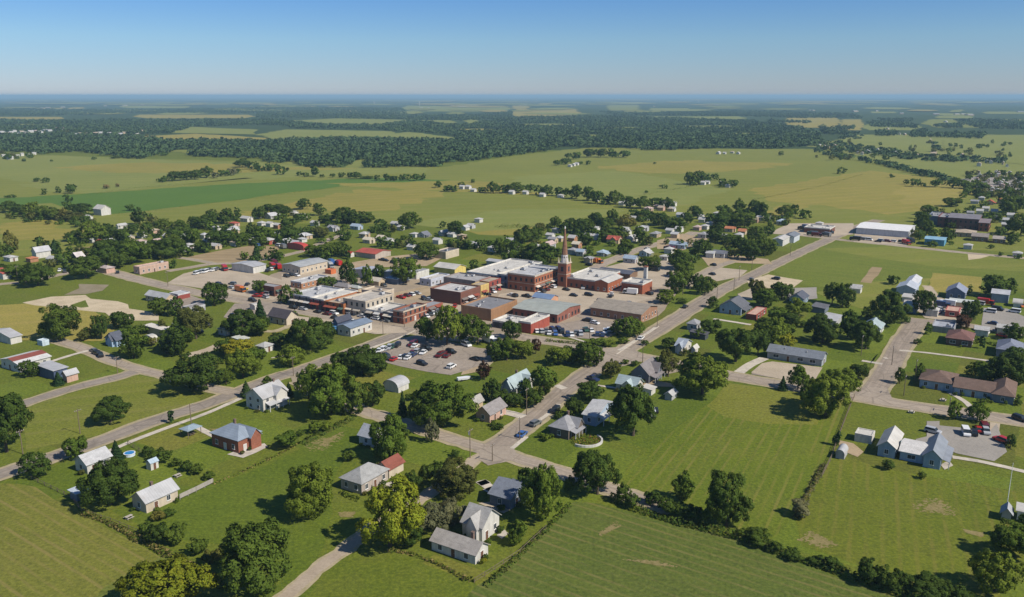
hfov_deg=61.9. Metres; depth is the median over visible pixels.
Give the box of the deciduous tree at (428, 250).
[412,241,439,258]
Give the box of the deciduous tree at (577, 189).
[567,184,582,198]
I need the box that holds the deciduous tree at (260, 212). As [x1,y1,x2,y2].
[251,206,267,218]
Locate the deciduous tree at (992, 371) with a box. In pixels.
[979,364,1003,380]
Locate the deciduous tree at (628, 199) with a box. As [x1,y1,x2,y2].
[621,196,634,207]
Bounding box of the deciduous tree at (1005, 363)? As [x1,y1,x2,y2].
[989,351,1023,385]
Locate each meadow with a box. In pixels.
[623,383,852,538]
[707,383,819,424]
[795,457,1023,583]
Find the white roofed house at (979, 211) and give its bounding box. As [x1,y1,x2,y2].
[976,209,983,213]
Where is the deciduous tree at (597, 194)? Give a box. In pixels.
[592,190,603,203]
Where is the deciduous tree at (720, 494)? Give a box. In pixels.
[700,469,754,527]
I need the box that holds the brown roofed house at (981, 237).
[971,232,989,241]
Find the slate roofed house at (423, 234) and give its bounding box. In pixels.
[418,231,431,237]
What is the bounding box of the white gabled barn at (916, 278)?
[906,274,921,283]
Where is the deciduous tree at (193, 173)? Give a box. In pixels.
[186,169,202,178]
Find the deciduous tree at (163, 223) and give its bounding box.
[152,218,173,230]
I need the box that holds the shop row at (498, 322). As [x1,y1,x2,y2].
[492,314,524,329]
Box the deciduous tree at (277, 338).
[267,332,285,347]
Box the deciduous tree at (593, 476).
[572,449,621,494]
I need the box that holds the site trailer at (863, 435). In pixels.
[854,427,874,443]
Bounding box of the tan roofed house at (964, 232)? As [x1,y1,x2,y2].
[952,229,976,237]
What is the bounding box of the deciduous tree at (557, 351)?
[544,345,571,364]
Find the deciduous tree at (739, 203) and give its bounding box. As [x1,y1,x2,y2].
[732,198,746,210]
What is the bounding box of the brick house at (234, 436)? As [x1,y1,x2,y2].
[209,418,261,452]
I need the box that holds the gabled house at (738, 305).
[719,295,751,315]
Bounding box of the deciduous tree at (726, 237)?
[719,234,741,242]
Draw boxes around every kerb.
[375,330,414,347]
[617,326,658,353]
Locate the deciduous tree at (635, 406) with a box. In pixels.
[606,383,656,435]
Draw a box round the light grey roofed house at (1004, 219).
[1000,217,1009,222]
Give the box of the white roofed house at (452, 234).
[447,232,456,237]
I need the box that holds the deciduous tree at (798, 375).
[786,364,809,388]
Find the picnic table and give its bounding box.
[123,514,133,519]
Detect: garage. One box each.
[182,303,205,311]
[377,453,405,477]
[470,393,484,409]
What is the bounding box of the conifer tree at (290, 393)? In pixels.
[287,381,294,398]
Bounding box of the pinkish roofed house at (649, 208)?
[644,206,653,210]
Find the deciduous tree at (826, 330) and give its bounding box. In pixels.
[803,313,843,342]
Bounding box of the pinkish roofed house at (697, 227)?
[693,225,701,230]
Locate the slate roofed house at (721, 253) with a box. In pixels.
[713,249,728,257]
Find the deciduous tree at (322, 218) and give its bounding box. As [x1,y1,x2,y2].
[318,214,333,222]
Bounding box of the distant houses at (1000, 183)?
[976,170,1023,192]
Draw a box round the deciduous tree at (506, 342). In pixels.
[499,336,515,360]
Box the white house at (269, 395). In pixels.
[244,378,289,411]
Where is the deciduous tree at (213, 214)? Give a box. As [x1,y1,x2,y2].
[205,209,219,221]
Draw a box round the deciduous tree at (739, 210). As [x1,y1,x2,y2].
[721,208,748,222]
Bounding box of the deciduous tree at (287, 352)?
[275,343,305,364]
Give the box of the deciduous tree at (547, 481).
[518,462,563,520]
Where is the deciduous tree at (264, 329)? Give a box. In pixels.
[245,317,268,334]
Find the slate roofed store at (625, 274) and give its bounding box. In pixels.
[600,267,637,278]
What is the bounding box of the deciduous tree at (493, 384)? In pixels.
[482,378,501,399]
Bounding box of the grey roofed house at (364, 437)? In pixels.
[357,423,384,447]
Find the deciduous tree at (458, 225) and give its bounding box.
[447,220,463,234]
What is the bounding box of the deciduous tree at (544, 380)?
[530,365,557,395]
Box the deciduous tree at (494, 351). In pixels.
[485,341,503,361]
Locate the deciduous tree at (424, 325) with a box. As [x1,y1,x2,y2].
[413,317,434,340]
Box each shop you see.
[60,367,79,382]
[133,260,168,274]
[169,290,189,298]
[289,285,341,307]
[291,274,327,288]
[309,288,357,310]
[323,292,361,313]
[332,313,352,331]
[337,317,372,336]
[343,290,393,314]
[365,302,403,319]
[382,304,405,321]
[471,282,488,296]
[479,277,501,292]
[497,263,533,287]
[518,312,549,333]
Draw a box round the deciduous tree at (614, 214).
[605,209,619,221]
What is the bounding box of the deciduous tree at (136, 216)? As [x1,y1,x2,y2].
[130,207,145,222]
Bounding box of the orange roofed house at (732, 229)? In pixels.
[724,226,736,232]
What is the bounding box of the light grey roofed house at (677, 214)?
[675,212,684,217]
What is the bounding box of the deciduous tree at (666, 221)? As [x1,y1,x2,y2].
[660,216,677,227]
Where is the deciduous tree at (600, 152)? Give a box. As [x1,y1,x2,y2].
[592,148,608,156]
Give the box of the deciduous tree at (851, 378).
[826,367,862,398]
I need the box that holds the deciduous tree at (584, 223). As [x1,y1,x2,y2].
[574,218,594,232]
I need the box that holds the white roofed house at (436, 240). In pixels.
[432,237,443,244]
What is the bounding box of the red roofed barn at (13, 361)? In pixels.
[1,350,51,372]
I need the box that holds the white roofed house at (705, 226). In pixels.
[700,224,709,229]
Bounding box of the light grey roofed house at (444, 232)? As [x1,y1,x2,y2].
[438,229,447,235]
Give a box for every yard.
[71,300,88,307]
[168,268,281,299]
[227,264,679,337]
[228,443,267,457]
[266,312,406,333]
[282,266,337,288]
[335,254,440,270]
[394,286,429,299]
[442,303,460,317]
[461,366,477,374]
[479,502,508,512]
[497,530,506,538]
[498,288,562,302]
[558,287,654,311]
[608,260,677,287]
[643,380,674,386]
[657,234,706,249]
[701,255,771,265]
[706,268,746,280]
[738,289,752,299]
[747,275,802,287]
[751,361,822,381]
[773,223,853,236]
[788,287,816,299]
[839,440,862,456]
[854,231,912,244]
[914,296,966,320]
[916,421,1006,460]
[941,462,952,468]
[961,176,1020,191]
[968,254,987,259]
[981,308,1023,330]
[990,422,999,429]
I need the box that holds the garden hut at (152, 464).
[145,457,158,470]
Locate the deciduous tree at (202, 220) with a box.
[189,214,216,227]
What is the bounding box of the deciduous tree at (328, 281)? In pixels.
[316,276,337,286]
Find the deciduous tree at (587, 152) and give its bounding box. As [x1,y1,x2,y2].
[583,148,596,155]
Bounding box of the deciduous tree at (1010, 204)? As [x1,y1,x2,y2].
[998,195,1018,212]
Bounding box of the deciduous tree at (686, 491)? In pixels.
[670,470,695,500]
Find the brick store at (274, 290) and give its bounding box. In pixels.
[257,283,281,296]
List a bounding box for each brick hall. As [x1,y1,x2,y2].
[430,282,479,304]
[461,295,516,320]
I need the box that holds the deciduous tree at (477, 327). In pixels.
[460,314,493,343]
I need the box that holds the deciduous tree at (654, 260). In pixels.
[637,255,661,269]
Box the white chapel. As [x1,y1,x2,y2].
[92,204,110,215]
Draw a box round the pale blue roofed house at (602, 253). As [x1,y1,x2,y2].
[597,249,610,256]
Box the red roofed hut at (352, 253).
[345,251,355,256]
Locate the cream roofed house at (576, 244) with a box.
[571,241,582,248]
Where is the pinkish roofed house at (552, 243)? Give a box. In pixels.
[544,240,555,247]
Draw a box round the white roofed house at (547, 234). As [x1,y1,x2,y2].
[545,232,554,238]
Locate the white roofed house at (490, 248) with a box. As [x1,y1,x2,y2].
[488,245,495,251]
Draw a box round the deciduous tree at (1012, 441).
[1005,434,1016,447]
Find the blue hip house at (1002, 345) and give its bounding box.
[996,338,1023,356]
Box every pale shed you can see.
[823,312,842,324]
[949,298,971,307]
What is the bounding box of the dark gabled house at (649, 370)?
[631,356,664,383]
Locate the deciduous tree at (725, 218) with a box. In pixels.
[712,213,731,225]
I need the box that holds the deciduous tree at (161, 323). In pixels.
[158,319,166,326]
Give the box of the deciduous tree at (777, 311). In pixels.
[767,306,795,318]
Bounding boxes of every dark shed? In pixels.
[688,329,709,339]
[812,302,829,312]
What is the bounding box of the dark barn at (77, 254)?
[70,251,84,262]
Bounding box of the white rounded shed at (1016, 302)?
[1012,298,1023,307]
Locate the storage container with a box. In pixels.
[325,268,335,273]
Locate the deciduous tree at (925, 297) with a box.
[912,290,936,313]
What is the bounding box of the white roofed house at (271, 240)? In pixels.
[265,237,275,244]
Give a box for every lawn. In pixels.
[23,375,200,449]
[137,426,359,583]
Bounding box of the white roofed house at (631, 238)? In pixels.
[626,234,637,241]
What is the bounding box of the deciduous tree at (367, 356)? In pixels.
[340,344,387,375]
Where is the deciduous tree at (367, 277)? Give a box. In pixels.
[360,264,373,285]
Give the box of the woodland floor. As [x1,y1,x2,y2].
[0,96,1023,151]
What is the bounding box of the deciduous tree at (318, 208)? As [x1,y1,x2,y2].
[312,203,326,214]
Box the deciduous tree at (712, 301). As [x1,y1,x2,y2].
[706,296,718,307]
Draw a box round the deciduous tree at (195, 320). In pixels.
[176,304,213,338]
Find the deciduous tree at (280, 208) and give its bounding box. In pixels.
[269,204,293,213]
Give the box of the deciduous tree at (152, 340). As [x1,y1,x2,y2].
[145,337,157,345]
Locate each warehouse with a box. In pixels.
[37,360,68,379]
[231,261,265,273]
[281,257,327,273]
[856,222,915,237]
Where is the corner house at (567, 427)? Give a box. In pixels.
[548,410,586,439]
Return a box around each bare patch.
[304,432,342,450]
[338,511,355,516]
[599,521,620,535]
[622,559,676,566]
[797,531,837,547]
[912,498,956,515]
[963,529,983,536]
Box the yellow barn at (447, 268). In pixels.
[433,262,465,274]
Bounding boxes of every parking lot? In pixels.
[171,295,204,307]
[224,303,293,317]
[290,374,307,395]
[381,335,491,374]
[534,317,613,338]
[575,308,590,317]
[665,363,682,374]
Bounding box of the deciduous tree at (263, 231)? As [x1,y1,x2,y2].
[251,225,277,237]
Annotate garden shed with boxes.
[67,485,87,501]
[643,383,656,395]
[663,388,678,400]
[690,344,699,352]
[1000,501,1013,519]
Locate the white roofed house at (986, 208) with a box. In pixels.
[982,206,989,211]
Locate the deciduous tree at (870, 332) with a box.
[848,320,883,348]
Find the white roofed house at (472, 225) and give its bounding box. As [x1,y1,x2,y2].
[467,223,475,228]
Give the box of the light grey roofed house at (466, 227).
[461,224,469,230]
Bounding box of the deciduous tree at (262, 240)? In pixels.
[251,237,268,243]
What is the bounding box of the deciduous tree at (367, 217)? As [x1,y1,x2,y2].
[357,211,374,222]
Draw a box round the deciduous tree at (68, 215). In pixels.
[62,211,84,219]
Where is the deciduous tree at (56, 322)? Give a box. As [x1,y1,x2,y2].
[36,303,81,340]
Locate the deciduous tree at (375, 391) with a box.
[360,380,385,405]
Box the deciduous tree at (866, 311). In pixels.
[861,306,879,318]
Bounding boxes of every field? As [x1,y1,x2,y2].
[0,147,1023,255]
[0,156,430,183]
[0,178,445,213]
[0,219,83,240]
[0,303,116,340]
[0,484,160,596]
[18,177,258,192]
[54,162,352,172]
[97,553,229,596]
[187,245,279,262]
[234,189,443,215]
[306,558,477,596]
[329,181,549,194]
[411,209,625,231]
[443,233,530,248]
[467,502,895,596]
[469,227,545,234]
[508,171,732,206]
[566,208,697,225]
[598,160,790,173]
[748,170,972,214]
[758,205,915,224]
[767,204,808,216]
[773,242,1023,288]
[817,278,929,307]
[823,246,1023,270]
[828,134,1023,178]
[861,267,881,282]
[891,184,969,204]
[929,273,981,293]
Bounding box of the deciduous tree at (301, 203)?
[295,198,311,208]
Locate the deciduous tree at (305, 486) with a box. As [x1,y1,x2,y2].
[283,461,333,518]
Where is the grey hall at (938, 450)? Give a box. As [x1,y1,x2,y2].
[922,432,953,469]
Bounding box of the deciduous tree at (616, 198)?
[609,190,623,203]
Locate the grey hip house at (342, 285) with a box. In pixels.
[333,282,351,288]
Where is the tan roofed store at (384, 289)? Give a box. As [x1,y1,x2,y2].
[361,286,393,295]
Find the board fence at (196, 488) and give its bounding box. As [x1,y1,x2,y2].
[179,478,213,497]
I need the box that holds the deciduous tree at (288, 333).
[283,325,302,344]
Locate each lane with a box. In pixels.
[188,345,217,356]
[263,323,296,331]
[923,285,936,295]
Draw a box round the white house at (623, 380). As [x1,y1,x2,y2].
[615,374,643,389]
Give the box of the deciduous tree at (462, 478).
[431,457,479,501]
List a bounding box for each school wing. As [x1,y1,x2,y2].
[929,211,941,224]
[937,212,949,226]
[978,218,991,231]
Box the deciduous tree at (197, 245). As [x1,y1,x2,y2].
[189,242,210,248]
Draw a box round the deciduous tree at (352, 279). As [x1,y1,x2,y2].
[345,268,358,284]
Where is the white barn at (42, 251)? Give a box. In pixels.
[31,245,50,258]
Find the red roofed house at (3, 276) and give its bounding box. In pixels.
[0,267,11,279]
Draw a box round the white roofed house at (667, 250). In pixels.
[664,246,674,253]
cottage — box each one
[104,330,124,346]
[674,337,692,353]
[686,319,700,329]
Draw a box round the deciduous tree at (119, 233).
[111,228,127,239]
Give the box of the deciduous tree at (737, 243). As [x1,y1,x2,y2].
[731,236,749,250]
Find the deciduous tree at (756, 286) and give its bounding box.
[748,278,765,294]
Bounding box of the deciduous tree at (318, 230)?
[309,227,329,235]
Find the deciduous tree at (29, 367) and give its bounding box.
[16,359,39,376]
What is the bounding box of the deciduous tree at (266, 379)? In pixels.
[260,375,271,385]
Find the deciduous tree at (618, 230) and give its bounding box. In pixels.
[614,226,627,237]
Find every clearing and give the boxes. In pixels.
[0,117,63,119]
[2,107,35,107]
[11,103,79,103]
[21,100,51,100]
[65,102,125,102]
[116,103,169,104]
[119,106,188,107]
[129,99,182,99]
[132,115,255,117]
[145,134,273,139]
[158,112,203,114]
[160,104,204,104]
[163,102,212,102]
[167,150,188,152]
[173,127,256,133]
[237,102,270,102]
[244,103,272,104]
[256,129,397,138]
[276,159,434,167]
[293,118,454,126]
[299,104,356,104]
[300,100,353,100]
[360,104,396,104]
[372,100,425,100]
[394,111,422,113]
[394,132,452,138]
[402,106,510,111]
[412,108,432,109]
[418,101,448,101]
[420,103,450,104]
[444,105,507,106]
[446,112,463,113]
[451,109,483,109]
[461,101,528,101]
[464,119,476,122]
[482,110,506,111]
[484,103,528,104]
[512,106,529,108]
[513,109,580,117]
[522,105,574,105]
[525,112,586,114]
[532,108,576,109]
[546,102,586,102]
[605,105,639,110]
[611,102,651,102]
[622,103,657,103]
[624,111,665,111]
[641,116,745,119]
[649,108,687,110]
[658,109,707,110]
[702,106,741,106]
[708,104,740,104]
[712,107,737,108]
[761,102,810,102]
[765,108,797,109]
[778,101,836,101]
[781,103,827,103]
[786,118,840,127]
[807,136,931,150]
[809,104,872,104]
[825,102,885,102]
[839,119,864,129]
[844,100,892,100]
[863,107,912,109]
[863,124,921,129]
[908,100,946,100]
[908,101,978,101]
[908,109,937,110]
[921,119,1021,127]
[923,103,949,104]
[935,116,972,117]
[939,113,972,115]
[943,139,1023,163]
[958,102,993,102]
[983,111,1023,113]
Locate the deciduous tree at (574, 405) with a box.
[564,396,584,415]
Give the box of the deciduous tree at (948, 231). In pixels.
[940,227,956,240]
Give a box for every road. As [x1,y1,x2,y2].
[0,272,68,284]
[0,333,407,478]
[24,370,138,405]
[49,338,237,394]
[96,270,1023,425]
[166,235,342,271]
[180,257,218,264]
[277,454,479,596]
[344,402,669,512]
[472,219,882,452]
[478,444,516,464]
[591,232,698,267]
[599,347,640,365]
[685,260,736,287]
[800,235,1023,258]
[852,320,926,395]
[857,387,891,403]
[911,318,1021,334]
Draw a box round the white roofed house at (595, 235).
[592,233,600,239]
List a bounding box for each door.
[451,549,454,557]
[480,549,483,560]
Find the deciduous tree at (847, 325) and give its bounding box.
[844,318,861,334]
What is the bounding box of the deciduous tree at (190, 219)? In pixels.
[186,216,196,226]
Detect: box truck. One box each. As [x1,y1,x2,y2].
[221,264,227,269]
[234,284,246,291]
[269,262,276,268]
[276,263,281,268]
[327,261,333,267]
[335,259,341,265]
[482,334,496,341]
[595,257,603,263]
[623,287,637,294]
[648,264,659,270]
[811,232,821,236]
[821,231,831,236]
[849,236,860,240]
[902,239,910,244]
[906,237,914,242]
[933,300,950,306]
[940,299,956,305]
[977,297,994,305]
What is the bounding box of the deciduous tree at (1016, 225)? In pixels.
[1006,213,1023,234]
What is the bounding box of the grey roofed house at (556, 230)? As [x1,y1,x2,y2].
[552,227,560,232]
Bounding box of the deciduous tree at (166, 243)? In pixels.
[150,237,184,256]
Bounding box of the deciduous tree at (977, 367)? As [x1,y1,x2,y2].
[964,360,993,379]
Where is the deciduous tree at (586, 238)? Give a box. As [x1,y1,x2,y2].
[578,232,593,244]
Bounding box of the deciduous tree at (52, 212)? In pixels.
[42,207,58,219]
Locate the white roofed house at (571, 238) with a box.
[567,234,577,241]
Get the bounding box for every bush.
[76,329,90,339]
[83,327,96,337]
[116,325,132,333]
[133,323,148,332]
[137,520,152,533]
[141,445,153,456]
[143,521,169,541]
[147,447,172,460]
[150,510,166,520]
[160,522,186,544]
[163,507,176,517]
[168,457,182,466]
[178,460,192,470]
[185,537,208,554]
[189,463,203,473]
[200,548,224,564]
[203,470,215,479]
[274,430,297,445]
[296,429,305,435]
[308,420,319,432]
[319,421,330,430]
[342,450,356,459]
[404,526,423,546]
[405,469,422,488]
[418,464,433,479]
[420,501,450,530]
[432,460,442,473]
[437,496,466,526]
[450,449,459,455]
[489,388,515,403]
[493,422,503,429]
[505,392,523,404]
[506,519,527,544]
[527,389,544,404]
[542,434,550,440]
[554,411,563,417]
[564,475,576,490]
[590,338,605,344]
[602,339,615,346]
[616,482,631,501]
[617,337,629,343]
[625,493,640,505]
[644,491,661,504]
[655,496,684,513]
[675,503,693,517]
[676,297,687,302]
[687,506,702,523]
[692,328,706,337]
[734,527,750,536]
[747,526,771,546]
[766,539,783,551]
[784,546,802,560]
[791,498,809,517]
[800,320,807,326]
[807,554,827,566]
[825,555,844,571]
[857,556,880,583]
[875,564,897,586]
[881,459,895,468]
[886,568,908,589]
[901,570,953,596]
[913,338,922,343]
[917,471,926,477]
[937,584,968,596]
[953,590,980,596]
[976,398,989,403]
[1013,399,1022,405]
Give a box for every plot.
[0,379,52,400]
[12,440,163,498]
[22,433,140,452]
[75,357,205,386]
[112,445,230,501]
[112,485,186,540]
[114,342,194,363]
[128,423,209,450]
[180,385,234,411]
[188,324,239,342]
[191,419,294,457]
[204,362,290,387]
[228,324,305,349]
[260,343,346,369]
[260,581,316,596]
[272,420,365,457]
[329,332,411,346]
[342,369,415,390]
[366,432,475,472]
[409,370,512,394]
[422,554,492,584]
[427,259,484,270]
[463,252,503,261]
[466,263,485,269]
[474,376,578,409]
[483,346,548,373]
[485,256,552,262]
[502,333,581,351]
[511,488,599,521]
[514,414,609,462]
[539,236,566,240]
[544,255,603,269]
[544,354,629,369]
[555,229,590,236]
[560,443,637,496]
[580,338,654,353]
[592,243,639,250]
[600,400,699,448]
[620,253,662,261]
[624,237,656,245]
[634,345,711,364]
[643,309,708,331]
[649,387,715,408]
[667,296,722,312]
[669,375,731,394]
[675,288,738,301]
[680,314,752,338]
[697,246,749,255]
[706,241,721,246]
[707,279,750,290]
[708,342,775,360]
[732,370,792,391]
[741,323,777,337]
[747,293,783,308]
[753,251,789,260]
[762,517,858,566]
[787,294,825,302]
[799,309,861,328]
[815,359,868,387]
[823,299,862,312]
[826,348,876,365]
[827,443,921,473]
[833,333,890,353]
[856,366,947,404]
[858,315,900,333]
[870,352,959,372]
[876,577,999,596]
[890,323,964,347]
[900,311,976,331]
[921,465,1013,490]
[938,415,1018,470]
[945,387,1023,413]
[957,365,1023,387]
[960,351,995,365]
[965,329,1023,354]
[980,297,1023,315]
[985,292,1023,299]
[1001,581,1023,596]
[1015,427,1023,457]
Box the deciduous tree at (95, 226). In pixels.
[76,220,107,239]
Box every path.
[51,350,88,360]
[109,397,244,451]
[197,427,211,436]
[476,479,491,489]
[505,410,526,417]
[510,436,527,448]
[538,404,560,419]
[552,332,601,346]
[554,384,566,388]
[618,327,655,349]
[714,318,750,324]
[734,357,767,372]
[862,360,882,364]
[900,350,987,360]
[947,392,970,406]
[952,455,1023,472]
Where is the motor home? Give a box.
[902,293,913,301]
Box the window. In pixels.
[907,454,915,460]
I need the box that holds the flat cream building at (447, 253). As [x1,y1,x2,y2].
[435,247,458,258]
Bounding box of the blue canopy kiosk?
[532,292,557,300]
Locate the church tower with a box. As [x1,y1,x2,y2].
[557,227,571,286]
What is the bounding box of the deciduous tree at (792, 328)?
[778,323,796,334]
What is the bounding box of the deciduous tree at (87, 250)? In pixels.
[83,246,93,256]
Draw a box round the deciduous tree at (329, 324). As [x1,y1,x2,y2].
[323,321,336,342]
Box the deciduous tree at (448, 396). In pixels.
[410,379,479,426]
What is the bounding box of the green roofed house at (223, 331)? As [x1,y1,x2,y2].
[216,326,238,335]
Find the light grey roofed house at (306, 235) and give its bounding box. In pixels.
[299,232,312,239]
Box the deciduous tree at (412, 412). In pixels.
[407,395,428,421]
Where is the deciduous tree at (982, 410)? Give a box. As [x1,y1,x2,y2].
[964,402,991,420]
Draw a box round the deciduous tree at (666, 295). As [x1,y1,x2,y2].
[655,289,674,302]
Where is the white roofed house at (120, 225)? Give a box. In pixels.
[115,223,126,228]
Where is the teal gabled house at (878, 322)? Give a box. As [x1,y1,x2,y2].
[866,317,884,332]
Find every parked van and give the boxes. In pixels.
[461,339,471,346]
[961,425,970,436]
[979,420,989,427]
[984,307,996,312]
[991,305,1003,310]
[1008,307,1020,312]
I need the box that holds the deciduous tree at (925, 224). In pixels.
[920,219,934,234]
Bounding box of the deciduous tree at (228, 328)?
[219,319,233,332]
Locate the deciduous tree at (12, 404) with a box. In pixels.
[0,392,33,452]
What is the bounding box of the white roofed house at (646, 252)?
[639,248,653,256]
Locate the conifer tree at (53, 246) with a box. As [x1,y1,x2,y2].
[50,239,61,252]
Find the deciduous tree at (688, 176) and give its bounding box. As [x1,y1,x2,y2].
[684,171,695,183]
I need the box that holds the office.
[919,369,958,391]
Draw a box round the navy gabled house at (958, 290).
[945,282,968,298]
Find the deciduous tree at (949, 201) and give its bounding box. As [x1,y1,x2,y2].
[942,197,962,206]
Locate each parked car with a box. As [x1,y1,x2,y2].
[91,349,100,354]
[97,351,103,357]
[248,297,256,301]
[289,304,297,308]
[329,310,338,314]
[370,315,380,319]
[386,343,391,349]
[389,356,397,360]
[394,341,400,347]
[403,355,411,359]
[411,343,419,347]
[416,359,427,365]
[419,349,427,354]
[421,344,431,350]
[434,351,443,357]
[443,353,450,357]
[445,347,456,353]
[446,363,456,368]
[469,356,480,360]
[516,430,527,437]
[529,419,541,426]
[549,326,556,331]
[549,404,560,412]
[582,317,591,321]
[584,292,593,295]
[590,320,599,324]
[924,425,941,433]
[970,428,977,436]
[975,426,982,432]
[982,425,990,434]
[987,321,997,324]
[992,435,1010,443]
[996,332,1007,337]
[1011,413,1023,421]
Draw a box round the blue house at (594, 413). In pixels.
[581,399,612,425]
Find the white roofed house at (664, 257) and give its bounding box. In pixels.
[660,254,668,260]
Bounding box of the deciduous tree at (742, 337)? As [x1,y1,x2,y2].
[714,328,757,361]
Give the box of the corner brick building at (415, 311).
[393,302,426,323]
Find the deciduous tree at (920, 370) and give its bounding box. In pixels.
[913,363,926,377]
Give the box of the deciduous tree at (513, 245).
[508,240,522,250]
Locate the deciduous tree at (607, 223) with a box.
[596,217,614,228]
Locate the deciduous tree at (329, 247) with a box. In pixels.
[317,242,337,258]
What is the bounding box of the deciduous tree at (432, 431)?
[424,417,439,441]
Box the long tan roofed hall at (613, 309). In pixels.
[589,298,658,321]
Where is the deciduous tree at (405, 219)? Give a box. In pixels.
[397,212,422,228]
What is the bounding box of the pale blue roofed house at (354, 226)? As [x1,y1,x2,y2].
[350,223,363,229]
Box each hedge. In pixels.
[79,508,223,588]
[125,183,365,212]
[212,443,296,483]
[297,415,355,444]
[338,490,359,501]
[387,546,473,582]
[471,247,524,259]
[483,502,572,587]
[495,223,532,227]
[545,338,602,345]
[608,492,922,596]
[792,462,826,519]
[819,153,925,175]
[974,335,996,345]
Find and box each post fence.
[31,476,138,532]
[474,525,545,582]
[822,394,854,475]
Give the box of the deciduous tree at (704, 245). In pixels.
[695,238,713,253]
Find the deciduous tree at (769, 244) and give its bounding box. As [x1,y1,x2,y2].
[755,237,776,255]
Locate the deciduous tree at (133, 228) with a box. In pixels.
[123,224,138,233]
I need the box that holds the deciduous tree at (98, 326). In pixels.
[89,314,109,338]
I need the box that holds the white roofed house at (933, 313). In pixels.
[925,306,939,316]
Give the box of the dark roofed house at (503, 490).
[487,476,528,509]
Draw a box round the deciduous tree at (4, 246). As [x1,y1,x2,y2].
[0,242,9,254]
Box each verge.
[22,371,138,406]
[165,235,336,271]
[177,257,216,262]
[272,453,480,596]
[289,382,668,514]
[589,231,700,266]
[687,263,732,288]
[805,236,1019,258]
[852,322,930,392]
[911,317,1021,335]
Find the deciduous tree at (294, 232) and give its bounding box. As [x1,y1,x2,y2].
[279,226,301,239]
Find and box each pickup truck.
[251,293,262,297]
[582,326,588,331]
[586,374,599,380]
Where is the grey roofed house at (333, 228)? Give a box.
[327,225,339,231]
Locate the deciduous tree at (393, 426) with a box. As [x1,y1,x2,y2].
[368,413,409,459]
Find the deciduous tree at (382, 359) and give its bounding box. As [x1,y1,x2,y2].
[377,352,385,371]
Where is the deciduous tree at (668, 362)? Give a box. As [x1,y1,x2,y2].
[657,348,679,376]
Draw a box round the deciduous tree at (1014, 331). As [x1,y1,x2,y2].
[1002,322,1023,339]
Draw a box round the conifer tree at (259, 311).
[255,299,270,323]
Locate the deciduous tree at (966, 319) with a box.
[956,314,971,328]
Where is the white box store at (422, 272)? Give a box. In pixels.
[412,268,428,279]
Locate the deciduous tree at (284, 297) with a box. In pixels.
[277,293,288,302]
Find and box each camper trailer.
[37,338,48,345]
[144,333,157,341]
[249,302,256,309]
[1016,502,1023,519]
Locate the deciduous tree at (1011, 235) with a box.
[1006,231,1021,241]
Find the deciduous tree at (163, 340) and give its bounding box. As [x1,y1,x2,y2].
[158,334,169,353]
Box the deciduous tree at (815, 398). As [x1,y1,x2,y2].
[800,373,852,417]
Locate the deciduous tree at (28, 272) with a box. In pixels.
[18,262,56,285]
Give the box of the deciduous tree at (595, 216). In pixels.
[588,212,601,225]
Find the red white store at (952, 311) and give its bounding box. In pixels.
[945,306,960,317]
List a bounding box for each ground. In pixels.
[0,150,1023,596]
[23,295,158,320]
[65,284,107,294]
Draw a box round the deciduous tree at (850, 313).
[839,309,857,336]
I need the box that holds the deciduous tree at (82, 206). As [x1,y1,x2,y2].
[69,203,92,211]
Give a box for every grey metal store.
[353,266,380,277]
[381,269,420,279]
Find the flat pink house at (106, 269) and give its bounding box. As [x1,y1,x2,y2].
[97,265,114,273]
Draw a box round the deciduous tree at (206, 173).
[199,166,213,177]
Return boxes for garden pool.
[123,450,134,457]
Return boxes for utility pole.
[16,429,23,453]
[525,387,528,414]
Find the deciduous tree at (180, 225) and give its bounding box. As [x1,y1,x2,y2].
[170,219,189,232]
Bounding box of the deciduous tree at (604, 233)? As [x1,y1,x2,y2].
[598,227,617,239]
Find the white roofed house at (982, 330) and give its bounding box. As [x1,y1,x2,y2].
[974,325,989,336]
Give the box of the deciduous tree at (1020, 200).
[1007,194,1023,212]
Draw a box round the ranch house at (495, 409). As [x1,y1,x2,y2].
[476,397,507,422]
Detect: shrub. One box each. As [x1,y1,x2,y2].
[496,504,504,510]
[497,525,504,532]
[515,501,524,506]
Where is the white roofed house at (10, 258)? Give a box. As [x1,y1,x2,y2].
[2,255,18,261]
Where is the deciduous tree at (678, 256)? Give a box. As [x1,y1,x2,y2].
[667,249,688,268]
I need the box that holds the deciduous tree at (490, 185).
[486,181,500,192]
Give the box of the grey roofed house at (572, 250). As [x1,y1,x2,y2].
[567,247,576,254]
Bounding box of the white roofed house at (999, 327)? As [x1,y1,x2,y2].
[996,323,1011,332]
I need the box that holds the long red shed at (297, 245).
[287,242,307,250]
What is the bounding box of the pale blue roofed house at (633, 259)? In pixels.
[622,254,638,263]
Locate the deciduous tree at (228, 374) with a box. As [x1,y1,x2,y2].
[216,368,235,383]
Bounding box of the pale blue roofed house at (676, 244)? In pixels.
[669,241,687,248]
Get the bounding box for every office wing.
[953,376,996,399]
[991,377,1017,404]
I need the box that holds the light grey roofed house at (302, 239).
[297,237,307,242]
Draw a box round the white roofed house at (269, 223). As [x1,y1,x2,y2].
[266,221,274,226]
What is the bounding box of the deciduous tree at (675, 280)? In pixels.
[665,271,686,292]
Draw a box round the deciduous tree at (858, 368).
[849,363,870,377]
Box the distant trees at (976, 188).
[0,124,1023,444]
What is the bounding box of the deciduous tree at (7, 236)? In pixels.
[2,230,18,249]
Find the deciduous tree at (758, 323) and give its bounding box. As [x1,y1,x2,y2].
[753,318,772,330]
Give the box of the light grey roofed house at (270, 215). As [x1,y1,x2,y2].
[264,212,276,218]
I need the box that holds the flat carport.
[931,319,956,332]
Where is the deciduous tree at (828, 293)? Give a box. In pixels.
[823,282,840,303]

